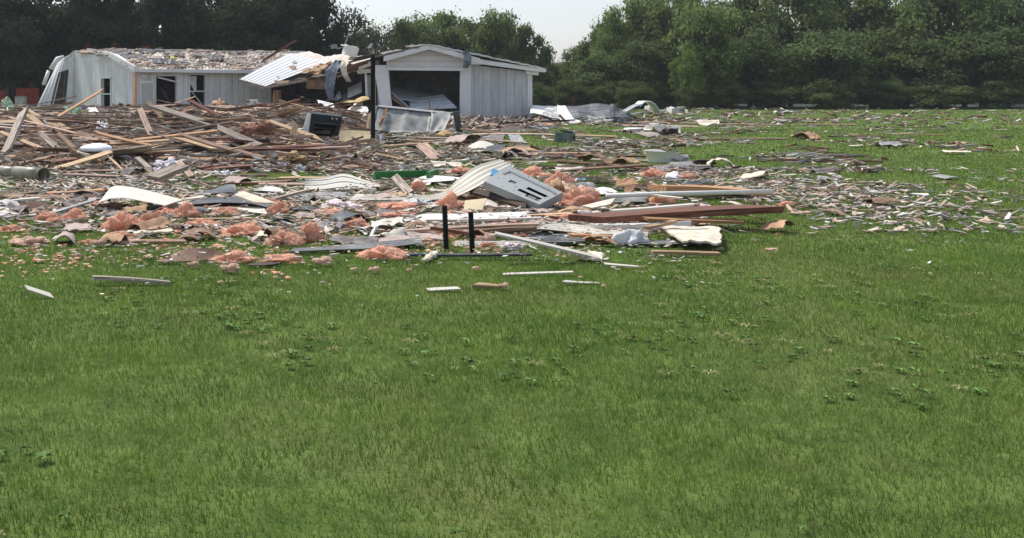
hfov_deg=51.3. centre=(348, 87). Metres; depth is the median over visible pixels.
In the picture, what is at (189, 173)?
broken board
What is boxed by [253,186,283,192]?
cream siding
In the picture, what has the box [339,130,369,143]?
plywood sheet
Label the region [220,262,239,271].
insulation tuft
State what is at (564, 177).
insulation tuft
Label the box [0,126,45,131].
broken board
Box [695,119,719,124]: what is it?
torn piece
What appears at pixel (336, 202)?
pink cloth
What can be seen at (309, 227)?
insulation tuft
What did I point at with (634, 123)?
torn piece
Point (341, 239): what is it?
torn piece
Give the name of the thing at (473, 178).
bent siding sheet
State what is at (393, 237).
torn piece
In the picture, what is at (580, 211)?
torn piece
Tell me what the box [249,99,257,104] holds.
white cabinet
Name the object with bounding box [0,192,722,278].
insulation crumbs
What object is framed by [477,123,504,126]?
torn piece
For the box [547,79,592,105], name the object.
shrub
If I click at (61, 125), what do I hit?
broken board
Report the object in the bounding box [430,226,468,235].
broken board
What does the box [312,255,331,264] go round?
insulation tuft
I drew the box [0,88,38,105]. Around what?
red shed
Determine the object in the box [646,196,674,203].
insulation tuft
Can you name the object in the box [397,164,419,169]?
torn piece
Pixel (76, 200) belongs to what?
torn piece
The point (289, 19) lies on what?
tree
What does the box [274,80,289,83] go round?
roof chip
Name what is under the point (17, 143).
broken board
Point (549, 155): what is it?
broken board
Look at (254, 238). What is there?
torn piece
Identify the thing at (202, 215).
insulation tuft
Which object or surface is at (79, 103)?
broken board
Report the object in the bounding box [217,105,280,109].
broken board
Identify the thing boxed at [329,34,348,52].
bent mast
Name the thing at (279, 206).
insulation tuft
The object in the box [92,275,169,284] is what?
broken board
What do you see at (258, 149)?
broken board
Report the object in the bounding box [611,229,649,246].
plastic bag
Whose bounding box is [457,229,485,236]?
torn piece
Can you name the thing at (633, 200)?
siding panel
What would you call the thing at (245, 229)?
insulation tuft
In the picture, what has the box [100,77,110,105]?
window
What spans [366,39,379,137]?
lamp post
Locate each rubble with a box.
[0,103,546,172]
[429,110,559,128]
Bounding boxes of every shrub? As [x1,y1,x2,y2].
[532,82,556,105]
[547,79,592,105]
[583,79,622,104]
[611,79,657,108]
[644,79,682,108]
[671,82,709,108]
[703,77,753,108]
[746,80,805,108]
[795,78,862,109]
[851,79,920,108]
[906,78,977,108]
[969,80,1023,108]
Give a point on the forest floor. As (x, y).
(795, 105)
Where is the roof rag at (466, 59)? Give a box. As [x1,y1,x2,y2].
[463,51,470,67]
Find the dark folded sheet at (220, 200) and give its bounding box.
[188,197,268,207]
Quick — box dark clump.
[658,128,679,134]
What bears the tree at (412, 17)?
on the forest floor
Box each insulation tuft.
[0,224,20,232]
[8,235,49,246]
[30,211,56,221]
[42,217,60,223]
[60,207,88,221]
[71,253,80,256]
[76,238,97,244]
[86,201,104,205]
[91,239,106,244]
[98,201,121,207]
[98,210,143,232]
[110,230,127,234]
[116,239,141,244]
[139,211,160,221]
[156,207,173,215]
[170,200,201,218]
[184,218,219,226]
[187,261,198,265]
[199,213,221,216]
[208,243,225,249]
[208,249,257,264]
[209,206,237,213]
[217,222,261,236]
[219,209,241,215]
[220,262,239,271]
[257,253,304,265]
[262,228,304,246]
[265,197,277,201]
[265,201,288,214]
[284,201,296,205]
[300,220,325,242]
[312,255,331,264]
[313,208,341,214]
[342,217,369,226]
[354,244,410,260]
[367,211,415,218]
[369,266,379,270]
[376,201,418,210]
[410,180,428,191]
[422,237,435,244]
[434,188,463,210]
[445,166,470,173]
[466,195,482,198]
[475,232,495,240]
[478,242,498,248]
[488,220,519,222]
[498,282,508,286]
[521,165,551,176]
[544,169,576,183]
[550,212,581,218]
[555,186,608,206]
[638,167,667,177]
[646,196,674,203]
[678,172,697,180]
[764,247,778,250]
[777,201,799,206]
[793,210,810,215]
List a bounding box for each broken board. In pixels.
[0,107,64,109]
[0,119,42,123]
[0,123,43,127]
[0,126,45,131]
[0,130,51,152]
[0,142,57,145]
[0,191,37,195]
[1,106,28,153]
[1,193,73,198]
[4,138,162,141]
[8,116,74,133]
[8,155,52,164]
[12,197,39,200]
[18,126,89,135]
[21,107,50,122]
[22,134,70,139]
[22,205,61,208]
[23,129,92,135]
[24,96,75,106]
[24,285,53,297]
[26,114,44,128]
[27,120,134,125]
[33,157,78,164]
[37,147,84,151]
[39,132,62,152]
[42,188,104,194]
[43,119,57,133]
[50,123,69,131]
[52,116,109,121]
[52,149,112,169]
[52,198,95,212]
[55,113,125,114]
[57,88,102,115]
[57,131,81,151]
[60,173,144,177]
[61,169,122,173]
[65,121,130,125]
[65,139,170,145]
[70,127,128,130]
[72,135,141,145]
[73,125,130,129]
[74,131,115,139]
[78,145,152,157]
[84,122,134,127]
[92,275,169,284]
[94,130,151,144]
[105,139,269,156]
[106,239,186,244]
[108,156,122,168]
[114,113,164,117]
[119,156,152,158]
[128,119,214,126]
[130,105,181,109]
[132,130,217,140]
[133,227,182,230]
[134,156,150,167]
[137,107,155,139]
[142,149,185,153]
[146,100,163,120]
[146,113,172,118]
[146,120,232,136]
[146,164,189,180]
[149,106,216,128]
[149,131,206,151]
[150,142,185,146]
[156,156,320,160]
[164,102,217,109]
[164,104,188,107]
[164,115,212,120]
[164,126,196,127]
[165,96,194,105]
[168,224,209,228]
[171,137,214,148]
[176,160,195,178]
[177,110,303,114]
[179,132,264,159]
[188,100,220,115]
[188,217,263,220]
[189,102,268,114]
[190,181,246,184]
[191,104,256,112]
[198,170,216,174]
[200,164,254,170]
[201,110,248,114]
[201,136,228,138]
[207,105,251,110]
[208,147,265,154]
[213,174,267,176]
[215,117,252,120]
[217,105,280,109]
[217,124,272,147]
[219,155,266,157]
[227,180,295,184]
[228,139,334,149]
[234,191,275,203]
[240,148,323,150]
[244,135,303,143]
[248,147,320,151]
[251,106,306,114]
[253,107,300,121]
[258,183,304,186]
[262,98,300,110]
[263,138,371,154]
[264,120,321,140]
[270,101,309,104]
[270,144,329,147]
[271,188,307,199]
[277,140,324,144]
[277,176,328,179]
[278,99,286,108]
[279,112,296,115]
[287,104,368,105]
[289,103,361,118]
[289,120,297,140]
[296,95,320,103]
[317,217,370,221]
[320,146,353,148]
[322,100,347,107]
[345,226,389,233]
[348,189,400,190]
[366,113,370,128]
[374,153,401,158]
[377,149,449,151]
[383,143,417,147]
[391,97,406,107]
[391,174,413,193]
[406,139,508,143]
[406,222,538,231]
[407,253,531,256]
[416,142,438,159]
[418,137,529,143]
[422,142,441,157]
[426,217,541,220]
[426,286,460,291]
[428,189,470,194]
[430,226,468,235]
[453,240,533,246]
[460,128,502,132]
[462,133,554,135]
[469,188,526,208]
[472,283,500,289]
[473,160,579,162]
[474,226,536,236]
[484,207,526,209]
[495,231,607,261]
[502,271,573,275]
[503,154,584,157]
[510,152,589,154]
[513,157,552,159]
[524,210,588,216]
[531,165,619,168]
[531,176,610,178]
[536,150,590,151]
[550,138,645,139]
[554,164,646,171]
[556,160,686,166]
[562,280,601,283]
[566,233,612,242]
[568,204,785,222]
[575,134,616,136]
[582,158,647,161]
[582,198,614,208]
[583,180,616,183]
[588,221,691,229]
[604,263,641,267]
[608,164,648,169]
[609,203,694,211]
[614,155,691,156]
[619,124,697,126]
[637,121,698,123]
[641,216,743,223]
[643,220,677,228]
[646,203,699,206]
[647,185,767,195]
[650,194,682,198]
[651,250,720,255]
[670,171,695,173]
[680,132,733,134]
[696,193,781,196]
[704,138,787,139]
[713,123,772,124]
[777,159,883,162]
[801,124,856,125]
[801,154,868,156]
[869,126,945,127]
[889,134,945,135]
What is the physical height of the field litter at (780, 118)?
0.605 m
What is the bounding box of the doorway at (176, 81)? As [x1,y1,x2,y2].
[155,75,178,104]
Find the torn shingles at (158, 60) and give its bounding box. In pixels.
[152,57,167,62]
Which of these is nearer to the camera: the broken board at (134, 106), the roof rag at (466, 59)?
the broken board at (134, 106)
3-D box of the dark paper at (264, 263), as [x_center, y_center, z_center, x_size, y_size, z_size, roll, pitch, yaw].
[-0.752,1.568,9.300,0.285,0.006,0.215,0,0,0]
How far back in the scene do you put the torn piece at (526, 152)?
23.62 m
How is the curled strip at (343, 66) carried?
hanging from the collapsed room
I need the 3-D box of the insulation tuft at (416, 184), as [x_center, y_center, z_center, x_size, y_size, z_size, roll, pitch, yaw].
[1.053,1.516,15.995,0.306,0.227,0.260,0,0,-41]
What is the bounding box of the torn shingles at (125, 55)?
[121,53,146,57]
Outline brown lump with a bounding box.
[278,150,308,160]
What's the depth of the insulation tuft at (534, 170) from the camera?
18.16 m
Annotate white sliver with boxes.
[369,226,376,236]
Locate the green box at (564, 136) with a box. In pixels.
[555,129,574,142]
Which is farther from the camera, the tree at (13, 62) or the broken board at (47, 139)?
the tree at (13, 62)
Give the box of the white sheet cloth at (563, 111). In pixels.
[557,105,578,122]
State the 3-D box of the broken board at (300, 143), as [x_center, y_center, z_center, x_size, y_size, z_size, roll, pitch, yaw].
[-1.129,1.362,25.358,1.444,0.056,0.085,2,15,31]
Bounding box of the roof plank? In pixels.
[261,40,296,62]
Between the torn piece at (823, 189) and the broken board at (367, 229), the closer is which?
the broken board at (367, 229)
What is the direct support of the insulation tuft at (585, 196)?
on the ground at (256, 510)
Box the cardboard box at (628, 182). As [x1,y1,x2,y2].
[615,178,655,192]
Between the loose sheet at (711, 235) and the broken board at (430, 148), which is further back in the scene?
the broken board at (430, 148)
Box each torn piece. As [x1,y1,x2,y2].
[0,199,19,205]
[5,202,29,212]
[23,201,49,207]
[54,231,76,243]
[61,195,86,205]
[66,183,85,188]
[69,190,103,195]
[78,194,94,197]
[102,233,127,242]
[107,210,137,215]
[112,155,137,163]
[120,167,146,174]
[123,204,148,213]
[124,216,171,230]
[131,233,144,237]
[134,234,157,238]
[178,224,192,228]
[178,229,202,238]
[185,228,215,238]
[221,176,251,182]
[247,220,268,223]
[247,235,268,240]
[264,218,295,222]
[264,227,306,238]
[293,205,317,210]
[296,212,315,218]
[297,196,316,201]
[328,235,379,243]
[329,211,369,221]
[337,154,357,160]
[355,193,390,197]
[364,202,377,205]
[370,217,404,227]
[375,227,410,237]
[377,235,410,241]
[387,193,408,194]
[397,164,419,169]
[404,220,428,227]
[423,204,443,208]
[431,161,461,166]
[444,134,480,143]
[450,178,483,186]
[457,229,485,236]
[473,150,493,153]
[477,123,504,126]
[498,215,522,220]
[500,146,539,152]
[501,151,519,156]
[504,148,530,154]
[515,161,547,164]
[523,119,542,123]
[529,208,551,212]
[558,206,591,211]
[567,182,595,188]
[572,210,600,213]
[575,153,614,164]
[582,235,618,244]
[610,157,640,163]
[622,128,643,132]
[631,122,650,124]
[636,132,659,136]
[651,124,680,132]
[678,179,714,184]
[692,159,716,164]
[694,167,709,169]
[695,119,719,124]
[707,157,733,165]
[720,201,739,204]
[737,215,766,220]
[740,170,769,178]
[740,186,760,187]
[758,220,795,229]
[791,131,820,138]
[809,167,835,173]
[814,188,829,191]
[817,175,826,179]
[823,210,844,215]
[862,196,900,203]
[874,141,901,146]
[887,183,923,188]
[932,174,961,178]
[938,150,971,152]
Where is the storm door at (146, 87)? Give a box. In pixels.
[140,81,153,105]
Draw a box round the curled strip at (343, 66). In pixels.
[340,60,352,81]
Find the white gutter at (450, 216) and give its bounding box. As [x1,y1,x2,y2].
[404,212,530,221]
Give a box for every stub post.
[442,205,448,250]
[468,212,474,252]
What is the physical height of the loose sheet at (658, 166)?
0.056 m
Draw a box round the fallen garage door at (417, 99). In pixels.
[391,87,456,109]
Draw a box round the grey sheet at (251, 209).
[194,204,266,213]
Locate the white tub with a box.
[645,149,690,162]
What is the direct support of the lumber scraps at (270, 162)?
on the ground at (256, 510)
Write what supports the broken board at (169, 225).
on the ground at (256, 510)
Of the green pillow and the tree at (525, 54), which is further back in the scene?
the tree at (525, 54)
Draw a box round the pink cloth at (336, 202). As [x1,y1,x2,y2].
[321,198,359,207]
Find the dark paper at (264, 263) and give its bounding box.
[247,261,279,265]
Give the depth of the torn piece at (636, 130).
35.91 m
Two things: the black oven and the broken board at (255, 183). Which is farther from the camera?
the black oven
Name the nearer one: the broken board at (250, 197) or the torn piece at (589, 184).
the broken board at (250, 197)
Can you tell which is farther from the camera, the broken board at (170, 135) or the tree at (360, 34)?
the tree at (360, 34)
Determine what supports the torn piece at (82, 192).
on the ground at (256, 510)
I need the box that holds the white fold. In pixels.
[412,175,459,182]
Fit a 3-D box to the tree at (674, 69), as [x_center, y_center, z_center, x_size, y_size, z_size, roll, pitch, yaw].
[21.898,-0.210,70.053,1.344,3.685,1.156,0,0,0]
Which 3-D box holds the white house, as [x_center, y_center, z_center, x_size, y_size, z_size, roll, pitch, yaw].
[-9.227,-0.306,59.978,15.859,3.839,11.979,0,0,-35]
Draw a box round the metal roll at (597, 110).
[542,103,632,122]
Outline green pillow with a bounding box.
[1,96,16,110]
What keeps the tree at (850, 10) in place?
on the forest floor
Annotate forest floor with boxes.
[272,99,1023,107]
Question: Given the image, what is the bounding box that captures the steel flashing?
[620,240,708,244]
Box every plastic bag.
[294,164,306,172]
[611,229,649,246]
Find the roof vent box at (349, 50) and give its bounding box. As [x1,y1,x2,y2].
[341,44,358,57]
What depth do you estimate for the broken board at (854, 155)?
23.74 m
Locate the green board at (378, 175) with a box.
[374,169,438,180]
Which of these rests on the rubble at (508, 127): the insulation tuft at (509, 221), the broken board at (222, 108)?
the broken board at (222, 108)
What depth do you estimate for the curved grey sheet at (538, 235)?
11.01 m
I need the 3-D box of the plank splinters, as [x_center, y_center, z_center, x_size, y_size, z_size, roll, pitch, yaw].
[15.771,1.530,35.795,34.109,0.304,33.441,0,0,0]
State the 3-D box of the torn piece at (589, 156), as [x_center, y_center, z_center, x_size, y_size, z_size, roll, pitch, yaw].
[5.091,1.483,21.577,0.412,0.240,0.989,0,0,-35]
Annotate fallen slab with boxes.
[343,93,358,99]
[348,81,361,97]
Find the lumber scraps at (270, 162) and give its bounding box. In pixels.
[0,102,387,172]
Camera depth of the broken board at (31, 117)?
28.17 m
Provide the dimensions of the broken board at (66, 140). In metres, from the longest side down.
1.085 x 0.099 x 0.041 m
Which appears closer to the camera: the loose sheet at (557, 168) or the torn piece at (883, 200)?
the torn piece at (883, 200)
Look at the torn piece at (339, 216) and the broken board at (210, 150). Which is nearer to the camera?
the torn piece at (339, 216)
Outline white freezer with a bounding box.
[15,96,26,103]
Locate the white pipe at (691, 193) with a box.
[606,189,773,197]
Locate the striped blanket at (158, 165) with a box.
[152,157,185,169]
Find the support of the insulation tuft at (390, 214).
on the ground at (256, 510)
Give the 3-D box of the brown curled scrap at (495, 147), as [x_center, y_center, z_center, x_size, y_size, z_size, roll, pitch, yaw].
[3.600,1.511,26.000,0.601,0.120,0.800,0,0,0]
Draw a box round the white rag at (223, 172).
[212,170,234,174]
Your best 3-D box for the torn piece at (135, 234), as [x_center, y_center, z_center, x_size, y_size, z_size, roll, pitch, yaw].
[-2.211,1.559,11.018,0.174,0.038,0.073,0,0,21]
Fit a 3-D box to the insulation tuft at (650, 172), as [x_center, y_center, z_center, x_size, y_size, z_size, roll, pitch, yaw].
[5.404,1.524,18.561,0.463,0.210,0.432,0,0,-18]
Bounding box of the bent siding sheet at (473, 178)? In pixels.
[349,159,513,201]
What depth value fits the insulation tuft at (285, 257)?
9.49 m
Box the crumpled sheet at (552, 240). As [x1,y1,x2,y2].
[541,231,584,243]
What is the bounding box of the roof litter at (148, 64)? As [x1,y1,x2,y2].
[98,47,291,68]
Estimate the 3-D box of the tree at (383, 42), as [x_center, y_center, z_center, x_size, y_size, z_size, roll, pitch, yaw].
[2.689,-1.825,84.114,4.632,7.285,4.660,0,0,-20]
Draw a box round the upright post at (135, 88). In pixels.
[133,72,136,104]
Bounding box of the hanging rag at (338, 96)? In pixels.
[327,92,341,100]
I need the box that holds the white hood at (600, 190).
[596,187,616,194]
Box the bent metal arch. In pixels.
[622,101,659,115]
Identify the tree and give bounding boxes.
[0,0,46,82]
[0,0,80,93]
[0,19,50,94]
[36,0,89,88]
[43,0,150,78]
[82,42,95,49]
[102,0,181,48]
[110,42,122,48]
[127,0,225,51]
[176,0,245,50]
[203,0,292,50]
[245,0,324,101]
[281,0,360,55]
[315,2,383,55]
[323,5,371,52]
[345,19,385,51]
[359,18,404,54]
[376,15,441,50]
[403,10,441,42]
[406,5,480,52]
[456,17,495,52]
[470,4,521,60]
[499,21,557,104]
[499,44,553,85]
[539,58,572,95]
[559,45,591,94]
[568,47,635,91]
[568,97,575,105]
[573,19,625,98]
[587,4,641,103]
[603,37,681,106]
[618,0,679,77]
[632,0,743,106]
[661,0,748,107]
[667,57,682,107]
[675,48,708,111]
[708,0,798,102]
[714,19,809,106]
[736,0,849,106]
[775,24,880,103]
[784,0,867,84]
[826,0,936,106]
[839,24,979,107]
[864,0,960,106]
[917,0,1022,106]
[926,25,1023,107]
[972,0,1023,105]
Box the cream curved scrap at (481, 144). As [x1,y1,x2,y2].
[469,141,493,148]
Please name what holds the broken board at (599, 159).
on the ground at (256, 510)
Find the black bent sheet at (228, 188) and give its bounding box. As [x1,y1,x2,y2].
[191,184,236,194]
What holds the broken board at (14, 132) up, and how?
on the broken board
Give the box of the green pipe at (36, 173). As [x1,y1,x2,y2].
[0,166,49,181]
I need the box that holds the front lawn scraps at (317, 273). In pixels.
[20,252,704,300]
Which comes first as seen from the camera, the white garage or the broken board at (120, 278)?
the broken board at (120, 278)
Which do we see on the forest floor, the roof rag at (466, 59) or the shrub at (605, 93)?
the shrub at (605, 93)
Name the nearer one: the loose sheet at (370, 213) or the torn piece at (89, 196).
the loose sheet at (370, 213)
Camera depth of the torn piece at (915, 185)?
16.15 m
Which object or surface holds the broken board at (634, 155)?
on the ground at (256, 510)
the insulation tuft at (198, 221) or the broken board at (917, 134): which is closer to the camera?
the insulation tuft at (198, 221)
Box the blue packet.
[490,169,498,175]
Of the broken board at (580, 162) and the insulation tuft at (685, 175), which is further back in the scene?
the broken board at (580, 162)
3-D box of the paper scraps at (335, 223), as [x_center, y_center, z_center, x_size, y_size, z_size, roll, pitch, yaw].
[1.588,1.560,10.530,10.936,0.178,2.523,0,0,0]
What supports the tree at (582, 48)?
on the forest floor
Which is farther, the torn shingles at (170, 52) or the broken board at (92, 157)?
the torn shingles at (170, 52)
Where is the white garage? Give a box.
[370,44,545,117]
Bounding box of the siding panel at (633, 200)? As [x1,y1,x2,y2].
[602,196,647,202]
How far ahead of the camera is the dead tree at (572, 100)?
69.95 m
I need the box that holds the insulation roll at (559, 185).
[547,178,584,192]
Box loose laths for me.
[0,102,384,164]
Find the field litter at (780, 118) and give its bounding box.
[521,104,1023,124]
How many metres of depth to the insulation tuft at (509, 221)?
12.03 m
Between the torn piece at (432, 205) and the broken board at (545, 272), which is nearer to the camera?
the broken board at (545, 272)
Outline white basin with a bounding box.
[79,143,111,151]
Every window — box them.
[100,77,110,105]
[189,74,206,104]
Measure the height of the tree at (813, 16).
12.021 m
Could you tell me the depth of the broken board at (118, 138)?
23.27 m
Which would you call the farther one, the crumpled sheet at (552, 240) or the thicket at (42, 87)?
the thicket at (42, 87)
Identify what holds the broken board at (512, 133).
on the ground at (256, 510)
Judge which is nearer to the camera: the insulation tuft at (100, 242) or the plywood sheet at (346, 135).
the insulation tuft at (100, 242)
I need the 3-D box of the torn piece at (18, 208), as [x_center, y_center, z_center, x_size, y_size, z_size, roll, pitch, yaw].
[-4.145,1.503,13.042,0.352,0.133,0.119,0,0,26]
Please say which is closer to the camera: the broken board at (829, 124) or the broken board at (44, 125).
the broken board at (44, 125)
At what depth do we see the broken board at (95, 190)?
15.32 m
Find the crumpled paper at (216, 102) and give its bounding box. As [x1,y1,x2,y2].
[211,97,228,108]
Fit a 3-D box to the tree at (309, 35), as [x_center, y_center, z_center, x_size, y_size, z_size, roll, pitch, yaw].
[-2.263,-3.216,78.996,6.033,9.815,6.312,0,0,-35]
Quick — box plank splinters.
[314,115,1023,173]
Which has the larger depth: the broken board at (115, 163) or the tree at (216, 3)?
the tree at (216, 3)
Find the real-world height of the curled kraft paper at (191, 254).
0.095 m
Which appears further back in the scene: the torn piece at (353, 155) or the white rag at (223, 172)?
the torn piece at (353, 155)
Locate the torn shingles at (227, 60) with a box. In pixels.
[224,57,240,63]
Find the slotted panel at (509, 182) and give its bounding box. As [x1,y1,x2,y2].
[484,166,562,208]
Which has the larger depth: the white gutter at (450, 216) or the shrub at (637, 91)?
the shrub at (637, 91)
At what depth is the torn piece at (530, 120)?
41.52 m
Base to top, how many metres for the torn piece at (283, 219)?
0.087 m
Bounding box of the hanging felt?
[324,60,343,98]
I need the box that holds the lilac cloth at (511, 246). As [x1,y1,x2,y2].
[500,242,524,250]
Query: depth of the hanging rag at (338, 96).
52.77 m
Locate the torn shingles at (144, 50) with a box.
[138,48,155,52]
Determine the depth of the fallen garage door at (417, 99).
53.84 m
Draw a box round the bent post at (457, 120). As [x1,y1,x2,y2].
[450,111,462,132]
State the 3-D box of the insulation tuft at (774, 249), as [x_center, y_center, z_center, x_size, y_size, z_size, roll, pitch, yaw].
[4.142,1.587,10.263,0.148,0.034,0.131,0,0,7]
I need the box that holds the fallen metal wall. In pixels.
[369,105,451,133]
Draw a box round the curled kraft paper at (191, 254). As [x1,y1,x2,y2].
[156,248,221,261]
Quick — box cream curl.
[304,174,380,190]
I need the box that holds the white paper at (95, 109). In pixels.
[87,107,98,111]
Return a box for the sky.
[18,0,1021,62]
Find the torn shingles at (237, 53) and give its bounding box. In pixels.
[228,51,247,54]
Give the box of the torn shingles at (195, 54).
[191,51,201,56]
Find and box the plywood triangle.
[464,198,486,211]
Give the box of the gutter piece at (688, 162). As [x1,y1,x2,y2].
[670,161,706,163]
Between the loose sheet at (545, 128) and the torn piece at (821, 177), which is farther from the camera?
the loose sheet at (545, 128)
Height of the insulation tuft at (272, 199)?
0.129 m
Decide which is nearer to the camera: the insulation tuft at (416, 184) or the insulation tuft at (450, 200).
the insulation tuft at (450, 200)
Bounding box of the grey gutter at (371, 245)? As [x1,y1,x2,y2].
[289,238,422,252]
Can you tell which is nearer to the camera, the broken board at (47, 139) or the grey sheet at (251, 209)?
the grey sheet at (251, 209)
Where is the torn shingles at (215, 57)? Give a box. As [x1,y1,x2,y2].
[207,54,224,59]
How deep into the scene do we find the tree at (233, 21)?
75.99 m
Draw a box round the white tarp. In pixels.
[530,105,556,114]
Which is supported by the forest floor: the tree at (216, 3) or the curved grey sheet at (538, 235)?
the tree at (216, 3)
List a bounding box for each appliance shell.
[666,106,674,113]
[674,107,684,113]
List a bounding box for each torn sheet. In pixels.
[317,100,333,106]
[343,96,370,102]
[348,103,368,112]
[350,101,362,111]
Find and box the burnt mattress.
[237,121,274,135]
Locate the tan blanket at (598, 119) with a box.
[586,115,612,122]
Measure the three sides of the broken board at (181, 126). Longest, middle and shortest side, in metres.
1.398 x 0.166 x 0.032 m
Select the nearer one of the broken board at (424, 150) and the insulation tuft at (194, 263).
the insulation tuft at (194, 263)
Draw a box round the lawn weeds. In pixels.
[0,196,1023,534]
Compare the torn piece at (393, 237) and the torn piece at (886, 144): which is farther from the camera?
the torn piece at (886, 144)
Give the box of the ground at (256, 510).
[0,108,1023,537]
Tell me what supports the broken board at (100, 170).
on the ground at (256, 510)
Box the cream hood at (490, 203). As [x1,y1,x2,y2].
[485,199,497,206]
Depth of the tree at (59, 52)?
82.29 m
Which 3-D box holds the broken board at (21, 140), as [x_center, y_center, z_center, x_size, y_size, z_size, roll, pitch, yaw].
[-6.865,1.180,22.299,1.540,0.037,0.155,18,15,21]
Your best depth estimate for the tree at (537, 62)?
94.49 m
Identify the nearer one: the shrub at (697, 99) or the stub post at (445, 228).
the stub post at (445, 228)
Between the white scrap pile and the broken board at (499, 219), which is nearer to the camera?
the broken board at (499, 219)
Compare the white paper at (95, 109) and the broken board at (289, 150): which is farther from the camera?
the white paper at (95, 109)
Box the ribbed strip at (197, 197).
[151,195,204,211]
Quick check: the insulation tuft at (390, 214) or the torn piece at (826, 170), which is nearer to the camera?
the insulation tuft at (390, 214)
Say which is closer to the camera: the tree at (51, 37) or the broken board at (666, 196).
the broken board at (666, 196)
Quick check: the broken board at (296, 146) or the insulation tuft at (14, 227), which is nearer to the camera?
the insulation tuft at (14, 227)
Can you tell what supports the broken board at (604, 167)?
on the ground at (256, 510)
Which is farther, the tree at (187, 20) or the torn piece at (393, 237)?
the tree at (187, 20)
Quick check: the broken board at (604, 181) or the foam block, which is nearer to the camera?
the broken board at (604, 181)
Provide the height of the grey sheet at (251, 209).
0.018 m
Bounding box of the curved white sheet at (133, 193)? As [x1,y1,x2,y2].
[94,186,192,208]
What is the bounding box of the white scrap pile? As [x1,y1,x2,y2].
[664,171,684,179]
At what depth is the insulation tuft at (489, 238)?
10.65 m
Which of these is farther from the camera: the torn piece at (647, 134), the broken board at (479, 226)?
the torn piece at (647, 134)
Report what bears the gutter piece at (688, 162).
on the ground at (256, 510)
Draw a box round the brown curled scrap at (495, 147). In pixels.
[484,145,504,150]
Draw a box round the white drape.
[96,121,107,128]
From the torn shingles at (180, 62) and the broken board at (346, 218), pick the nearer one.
the broken board at (346, 218)
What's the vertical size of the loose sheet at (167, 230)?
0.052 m
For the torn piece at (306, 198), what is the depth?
14.31 m
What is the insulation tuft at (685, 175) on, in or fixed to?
on the ground at (256, 510)
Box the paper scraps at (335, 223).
[0,220,988,266]
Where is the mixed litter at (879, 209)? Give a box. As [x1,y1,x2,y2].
[0,159,1023,234]
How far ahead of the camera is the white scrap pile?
17.81 m
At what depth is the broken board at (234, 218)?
12.27 m
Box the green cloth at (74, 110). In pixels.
[64,106,81,114]
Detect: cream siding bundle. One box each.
[528,223,619,234]
[611,231,647,237]
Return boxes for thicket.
[39,82,45,99]
[532,61,570,103]
[753,96,802,103]
[802,91,863,103]
[914,73,978,103]
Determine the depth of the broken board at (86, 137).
24.30 m
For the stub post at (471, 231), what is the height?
0.407 m
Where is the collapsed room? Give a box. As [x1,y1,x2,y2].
[239,51,391,113]
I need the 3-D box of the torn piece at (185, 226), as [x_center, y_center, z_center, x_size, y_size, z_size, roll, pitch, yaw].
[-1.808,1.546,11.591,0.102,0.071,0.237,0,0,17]
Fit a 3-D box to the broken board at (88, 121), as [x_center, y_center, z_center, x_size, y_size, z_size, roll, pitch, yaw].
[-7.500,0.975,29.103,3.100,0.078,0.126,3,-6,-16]
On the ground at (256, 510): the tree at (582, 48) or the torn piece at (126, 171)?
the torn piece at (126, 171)
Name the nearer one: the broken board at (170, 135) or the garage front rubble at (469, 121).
the broken board at (170, 135)
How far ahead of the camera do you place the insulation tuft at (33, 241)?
10.54 m
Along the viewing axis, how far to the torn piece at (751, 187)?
16.11 m
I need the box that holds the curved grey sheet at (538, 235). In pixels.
[524,230,554,238]
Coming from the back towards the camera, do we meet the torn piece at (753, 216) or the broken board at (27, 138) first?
the broken board at (27, 138)
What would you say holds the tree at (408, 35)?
on the forest floor
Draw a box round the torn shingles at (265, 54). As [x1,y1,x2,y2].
[259,53,274,56]
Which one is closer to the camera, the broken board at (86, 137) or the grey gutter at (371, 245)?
the grey gutter at (371, 245)
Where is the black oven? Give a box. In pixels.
[302,111,341,139]
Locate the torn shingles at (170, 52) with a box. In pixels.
[163,50,184,55]
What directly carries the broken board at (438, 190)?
on the ground at (256, 510)
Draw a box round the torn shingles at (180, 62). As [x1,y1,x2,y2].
[171,60,189,64]
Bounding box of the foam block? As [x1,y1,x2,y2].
[435,130,453,136]
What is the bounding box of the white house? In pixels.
[37,48,304,106]
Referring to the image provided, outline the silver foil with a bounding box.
[396,198,435,207]
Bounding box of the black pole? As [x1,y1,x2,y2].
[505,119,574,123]
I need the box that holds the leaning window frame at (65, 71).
[51,70,66,104]
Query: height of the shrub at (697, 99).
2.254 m
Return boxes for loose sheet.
[0,204,29,216]
[64,222,92,230]
[134,227,172,233]
[255,230,266,237]
[316,221,342,229]
[365,209,394,215]
[407,226,442,240]
[421,249,438,261]
[486,134,504,139]
[508,134,525,143]
[530,123,548,129]
[555,166,582,169]
[572,250,603,260]
[624,127,650,130]
[652,165,689,170]
[661,225,721,244]
[671,163,711,165]
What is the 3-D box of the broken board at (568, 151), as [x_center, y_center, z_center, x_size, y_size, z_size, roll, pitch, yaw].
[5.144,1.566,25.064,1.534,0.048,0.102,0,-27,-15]
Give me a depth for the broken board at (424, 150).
23.08 m

